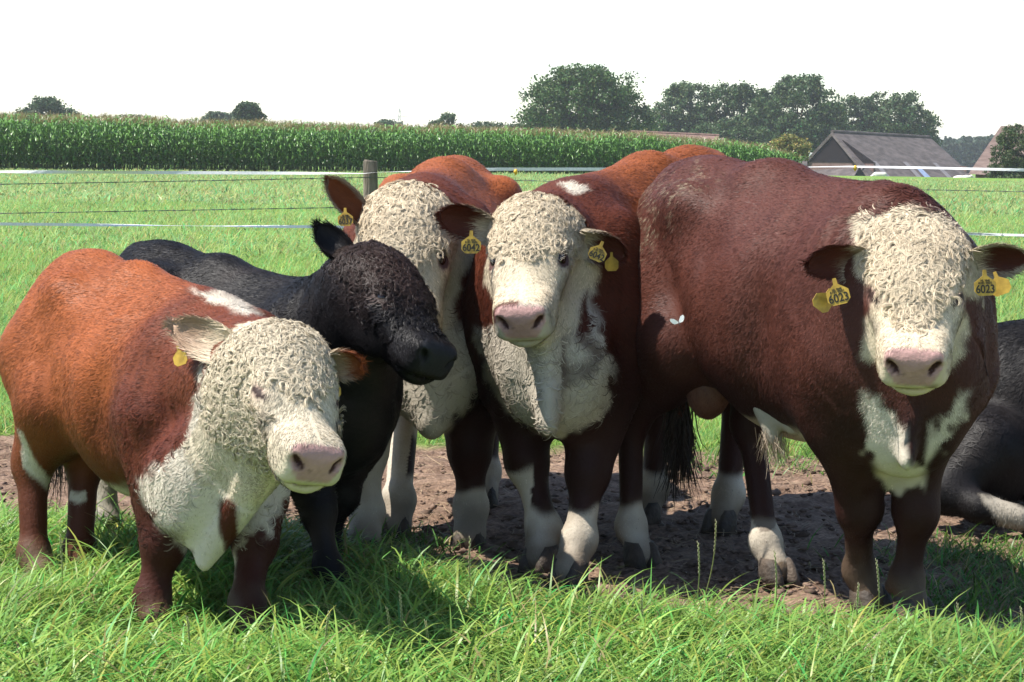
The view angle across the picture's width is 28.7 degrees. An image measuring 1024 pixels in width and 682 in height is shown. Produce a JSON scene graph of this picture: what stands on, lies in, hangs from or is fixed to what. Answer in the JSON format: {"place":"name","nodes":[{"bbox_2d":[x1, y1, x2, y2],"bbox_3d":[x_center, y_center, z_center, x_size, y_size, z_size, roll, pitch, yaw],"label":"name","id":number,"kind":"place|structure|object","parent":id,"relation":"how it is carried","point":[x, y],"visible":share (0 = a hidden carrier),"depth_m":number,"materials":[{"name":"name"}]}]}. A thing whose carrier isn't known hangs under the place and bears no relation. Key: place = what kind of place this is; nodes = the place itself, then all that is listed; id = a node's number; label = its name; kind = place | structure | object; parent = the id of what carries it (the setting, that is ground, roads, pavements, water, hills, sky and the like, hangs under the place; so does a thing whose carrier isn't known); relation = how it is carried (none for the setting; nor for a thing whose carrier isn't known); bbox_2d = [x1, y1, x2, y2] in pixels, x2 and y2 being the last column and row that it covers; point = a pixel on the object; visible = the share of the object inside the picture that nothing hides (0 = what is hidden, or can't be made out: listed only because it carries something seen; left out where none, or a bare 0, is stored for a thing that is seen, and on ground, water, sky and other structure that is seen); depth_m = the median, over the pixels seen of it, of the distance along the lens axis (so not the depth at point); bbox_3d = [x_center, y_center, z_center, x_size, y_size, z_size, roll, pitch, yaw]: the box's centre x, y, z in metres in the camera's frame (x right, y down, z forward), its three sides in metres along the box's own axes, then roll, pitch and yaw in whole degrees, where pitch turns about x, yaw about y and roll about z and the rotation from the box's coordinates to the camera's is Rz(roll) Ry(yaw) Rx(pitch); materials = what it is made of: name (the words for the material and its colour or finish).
{"place":"outdoors","nodes":[
{"label":"outdoors","id":0,"kind":"place"},
{"bbox_2d":[0,164,1023,455],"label":"pasture grass","id":1,"kind":"structure","parent":0,"point":[14,192],"depth_m":40.90,"materials":[{"name":"green plant"}]},
{"bbox_2d":[0,154,1023,641],"bbox_3d":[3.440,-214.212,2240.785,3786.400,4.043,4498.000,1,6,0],"label":"ground","id":2,"kind":"structure","parent":0,"point":[434,476],"depth_m":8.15,"materials":[{"name":"brown soil"}]},
{"bbox_2d":[14,95,86,117],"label":"tree","id":3,"kind":"object","parent":2,"relation":"on","point":[46,104],"visible":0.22,"depth_m":259.97,"materials":[{"name":"green plant"}]},
{"bbox_2d":[59,533,62,591],"bbox_3d":[-1.383,0.728,6.129,0.017,0.323,0.162,-1,6,-16],"label":"seed stalk","id":4,"kind":"object","parent":2,"relation":"on","point":[61,553],"visible":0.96,"depth_m":6.08,"materials":[{"name":"plant"}]},
{"bbox_2d":[121,114,143,118],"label":"tree","id":5,"kind":"object","parent":2,"relation":"on","point":[138,115],"visible":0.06,"depth_m":339.90,"materials":[{"name":"green plant"}]},
{"bbox_2d":[0,248,368,636],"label":"bull","id":6,"kind":"object","parent":2,"relation":"on","point":[203,424],"visible":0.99,"depth_m":6.09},
{"bbox_2d":[186,616,190,646],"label":"seed stalk","id":7,"kind":"object","parent":2,"relation":"on","point":[188,626],"visible":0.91,"depth_m":5.49,"materials":[{"name":"plant"}]},
{"bbox_2d":[200,110,233,121],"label":"tree","id":8,"kind":"object","parent":2,"relation":"on","point":[220,115],"visible":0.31,"depth_m":328.50,"materials":[{"name":"green plant"}]},
{"bbox_2d":[231,100,267,123],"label":"tree","id":9,"kind":"object","parent":2,"relation":"on","point":[246,110],"visible":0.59,"depth_m":249.09,"materials":[{"name":"green plant"}]},
{"bbox_2d":[95,216,457,590],"bbox_3d":[-0.862,0.174,7.101,1.928,1.281,0.635,6,7,40],"label":"bull","id":10,"kind":"object","parent":2,"relation":"on","point":[374,301],"visible":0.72,"depth_m":6.64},
{"bbox_2d":[325,610,329,647],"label":"seed stalk","id":11,"kind":"object","parent":2,"relation":"on","point":[327,621],"visible":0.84,"depth_m":5.49,"materials":[{"name":"plant"}]},
{"bbox_2d":[363,160,377,197],"bbox_3d":[-1.002,-0.550,14.069,0.112,1.445,0.110,1,6,0],"label":"fence post","id":12,"kind":"object","parent":2,"relation":"on","point":[370,185],"visible":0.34,"depth_m":13.97,"materials":[{"name":"grey wood"}]},
{"bbox_2d":[0,166,1023,174],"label":"fence tape","id":13,"kind":"object","parent":12,"relation":"attached to","point":[294,173],"visible":0.73,"depth_m":13.78,"materials":[{"name":"white plastic"}]},
{"bbox_2d":[0,222,1023,235],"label":"fence tape","id":14,"kind":"object","parent":12,"relation":"attached to","point":[264,226],"visible":0.35,"depth_m":13.48,"materials":[{"name":"white plastic"}]},
{"bbox_2d":[0,176,1023,192],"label":"barbed wire","id":15,"kind":"object","parent":12,"relation":"attached to","point":[531,180],"visible":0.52,"depth_m":13.71,"materials":[{"name":"grey metal"}]},
{"bbox_2d":[0,207,1023,237],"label":"barbed wire","id":16,"kind":"object","parent":12,"relation":"attached to","point":[225,209],"visible":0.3,"depth_m":13.53,"materials":[{"name":"grey metal"}]},
{"bbox_2d":[385,606,390,648],"bbox_3d":[-0.345,0.839,5.580,0.017,0.242,0.162,1,6,-4],"label":"seed stalk","id":17,"kind":"object","parent":2,"relation":"on","point":[388,619],"visible":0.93,"depth_m":5.53,"materials":[{"name":"plant"}]},
{"bbox_2d":[373,119,404,126],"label":"tree","id":18,"kind":"object","parent":2,"relation":"on","point":[387,122],"visible":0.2,"depth_m":329.05,"materials":[{"name":"green plant"}]},
{"bbox_2d":[399,592,402,632],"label":"seed stalk","id":19,"kind":"object","parent":2,"relation":"on","point":[401,614],"visible":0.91,"depth_m":5.62,"materials":[{"name":"plant"}]},
{"bbox_2d":[0,109,806,173],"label":"maize","id":20,"kind":"object","parent":2,"relation":"on","point":[32,140],"visible":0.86,"depth_m":104.39,"materials":[{"name":"green plant"}]},
{"bbox_2d":[321,155,521,549],"bbox_3d":[-0.313,-0.003,8.059,0.830,1.486,2.251,1,6,5],"label":"bull","id":21,"kind":"object","parent":2,"relation":"on","point":[395,211],"visible":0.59,"depth_m":7.37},
{"bbox_2d":[424,619,428,656],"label":"seed stalk","id":22,"kind":"object","parent":2,"relation":"on","point":[427,636],"visible":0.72,"depth_m":5.51,"materials":[{"name":"plant"}]},
{"bbox_2d":[427,111,465,127],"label":"tree","id":23,"kind":"object","parent":2,"relation":"on","point":[448,118],"visible":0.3,"depth_m":258.94,"materials":[{"name":"green plant"}]},
{"bbox_2d":[468,536,473,607],"bbox_3d":[-0.121,0.745,6.104,0.016,0.335,0.158,2,6,10],"label":"seed stalk","id":24,"kind":"object","parent":2,"relation":"on","point":[469,568],"visible":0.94,"depth_m":6.06,"materials":[{"name":"plant"}]},
{"bbox_2d":[464,120,503,128],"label":"tree","id":25,"kind":"object","parent":2,"relation":"on","point":[487,124],"visible":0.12,"depth_m":264.74,"materials":[{"name":"green plant"}]},
{"bbox_2d":[502,122,518,129],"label":"tree","id":26,"kind":"object","parent":2,"relation":"on","point":[511,125],"visible":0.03,"depth_m":269.80,"materials":[{"name":"green plant"}]},
{"bbox_2d":[0,431,1023,681],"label":"foreground grass","id":27,"kind":"structure","parent":2,"relation":"on","point":[80,623],"depth_m":5.74,"materials":[{"name":"green plant"}]},
{"bbox_2d":[0,433,1023,632],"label":"straw","id":28,"kind":"object","parent":2,"relation":"on","point":[723,532],"visible":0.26,"depth_m":7.61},
{"bbox_2d":[510,62,665,133],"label":"tree","id":29,"kind":"object","parent":2,"relation":"on","point":[577,87],"visible":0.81,"depth_m":231.98,"materials":[{"name":"green plant"}]},
{"bbox_2d":[431,144,745,589],"bbox_3d":[0.405,0.012,7.697,0.841,1.544,2.369,4,6,28],"label":"bull","id":30,"kind":"object","parent":2,"relation":"on","point":[549,311],"visible":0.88,"depth_m":6.94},
{"bbox_2d":[586,607,590,653],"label":"seed stalk","id":31,"kind":"object","parent":2,"relation":"on","point":[589,611],"visible":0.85,"depth_m":5.56,"materials":[{"name":"plant"}]},
{"bbox_2d":[641,594,643,618],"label":"seed stalk","id":32,"kind":"object","parent":2,"relation":"on","point":[642,605],"visible":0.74,"depth_m":5.81,"materials":[{"name":"plant"}]},
{"bbox_2d":[631,130,718,138],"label":"shed","id":33,"kind":"structure","parent":2,"relation":"on","point":[706,136],"depth_m":200.85,"materials":[{"name":"red tile"}]},
{"bbox_2d":[646,80,728,132],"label":"tree","id":34,"kind":"object","parent":2,"relation":"on","point":[679,96],"visible":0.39,"depth_m":288.75,"materials":[{"name":"green plant"}]},
{"bbox_2d":[696,541,699,602],"bbox_3d":[0.578,0.757,6.260,0.017,0.301,0.159,1,6,1],"label":"seed stalk","id":35,"kind":"object","parent":2,"relation":"on","point":[698,567],"visible":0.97,"depth_m":6.22,"materials":[{"name":"plant"}]},
{"bbox_2d":[703,519,716,599],"bbox_3d":[0.654,0.723,6.568,0.017,0.313,0.161,0,6,-7],"label":"seed stalk","id":36,"kind":"object","parent":2,"relation":"on","point":[713,555],"visible":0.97,"depth_m":6.54,"materials":[{"name":"plant"}]},
{"bbox_2d":[688,79,769,148],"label":"tree","id":37,"kind":"object","parent":2,"relation":"on","point":[735,98],"visible":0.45,"depth_m":284.53,"materials":[{"name":"green plant"}]},
{"bbox_2d":[773,550,777,603],"bbox_3d":[0.793,0.772,6.051,0.017,0.320,0.157,2,6,6],"label":"seed stalk","id":38,"kind":"object","parent":2,"relation":"on","point":[775,574],"visible":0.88,"depth_m":6.01,"materials":[{"name":"plant"}]},
{"bbox_2d":[766,133,812,161],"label":"bush","id":39,"kind":"object","parent":2,"relation":"on","point":[790,143],"visible":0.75,"depth_m":178.99,"materials":[{"name":"green plant"}]},
{"bbox_2d":[736,73,854,152],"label":"tree","id":40,"kind":"object","parent":2,"relation":"on","point":[817,124],"visible":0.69,"depth_m":277.06,"materials":[{"name":"green plant"}]},
{"bbox_2d":[614,154,1023,626],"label":"bull","id":41,"kind":"object","parent":2,"relation":"on","point":[846,329],"visible":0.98,"depth_m":6.35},
{"bbox_2d":[670,315,683,325],"bbox_3d":[0.519,-0.065,6.299,0.045,0.033,0.017,1,6,0],"label":"butterfly","id":42,"kind":"object","parent":41,"relation":"on","point":[674,321],"visible":1,"depth_m":6.30},
{"bbox_2d":[822,558,825,608],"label":"seed stalk","id":43,"kind":"object","parent":2,"relation":"on","point":[824,580],"visible":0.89,"depth_m":6.13,"materials":[{"name":"plant"}]},
{"bbox_2d":[826,92,877,131],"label":"tree","id":44,"kind":"object","parent":2,"relation":"on","point":[852,101],"visible":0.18,"depth_m":298.48,"materials":[{"name":"green plant"}]},
{"bbox_2d":[856,583,860,641],"bbox_3d":[1.026,0.821,5.912,0.016,0.257,0.171,3,6,17],"label":"seed stalk","id":45,"kind":"object","parent":2,"relation":"on","point":[857,601],"visible":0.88,"depth_m":5.86,"materials":[{"name":"plant"}]},
{"bbox_2d":[875,558,879,623],"bbox_3d":[1.107,0.788,6.071,0.017,0.294,0.162,2,6,11],"label":"seed stalk","id":46,"kind":"object","parent":2,"relation":"on","point":[878,584],"visible":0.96,"depth_m":6.03,"materials":[{"name":"plant"}]},
{"bbox_2d":[871,172,886,175],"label":"cow","id":47,"kind":"object","parent":2,"relation":"on","point":[879,174],"visible":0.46,"depth_m":149.78},
{"bbox_2d":[807,130,974,177],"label":"barn","id":48,"kind":"structure","parent":2,"relation":"on","point":[844,148],"depth_m":236.96,"materials":[{"name":"tile"}]},
{"bbox_2d":[854,167,864,175],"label":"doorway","id":49,"kind":"structure","parent":48,"relation":"in","point":[859,172],"depth_m":221.11,"materials":[{"name":"grey"}]},
{"bbox_2d":[855,89,943,146],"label":"tree","id":50,"kind":"object","parent":2,"relation":"on","point":[905,112],"visible":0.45,"depth_m":297.41,"materials":[{"name":"green plant"}]},
{"bbox_2d":[956,602,958,638],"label":"seed stalk","id":51,"kind":"object","parent":2,"relation":"on","point":[957,607],"visible":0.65,"depth_m":5.71,"materials":[{"name":"plant"}]},
{"bbox_2d":[954,175,973,177],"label":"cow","id":52,"kind":"object","parent":2,"relation":"on","point":[966,176],"visible":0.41,"depth_m":167.76},
{"bbox_2d":[937,134,993,171],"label":"wood","id":53,"kind":"object","parent":2,"relation":"on","point":[963,150],"visible":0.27,"depth_m":559.01,"materials":[{"name":"green plant"}]},
{"bbox_2d":[940,319,1023,534],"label":"bull","id":54,"kind":"object","parent":2,"relation":"on","point":[982,480],"visible":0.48,"depth_m":7.93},
{"bbox_2d":[969,126,1023,177],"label":"farmhouse","id":55,"kind":"object","parent":2,"relation":"on","point":[983,160],"visible":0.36,"depth_m":181.88,"materials":[{"name":"brick"}]},
{"bbox_2d":[981,123,1023,178],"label":"shrub","id":56,"kind":"object","parent":2,"relation":"on","point":[1010,158],"visible":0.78,"depth_m":150.04,"materials":[{"name":"green plant"}]},
{"bbox_2d":[1020,607,1022,645],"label":"seed stalk","id":57,"kind":"object","parent":2,"relation":"on","point":[1021,615],"visible":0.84,"depth_m":5.63,"materials":[{"name":"plant"}]},
{"bbox_2d":[0,0,1023,153],"label":"sky","id":58,"kind":"structure","parent":0,"point":[347,61],"materials":[{"name":"white"}]}
]}

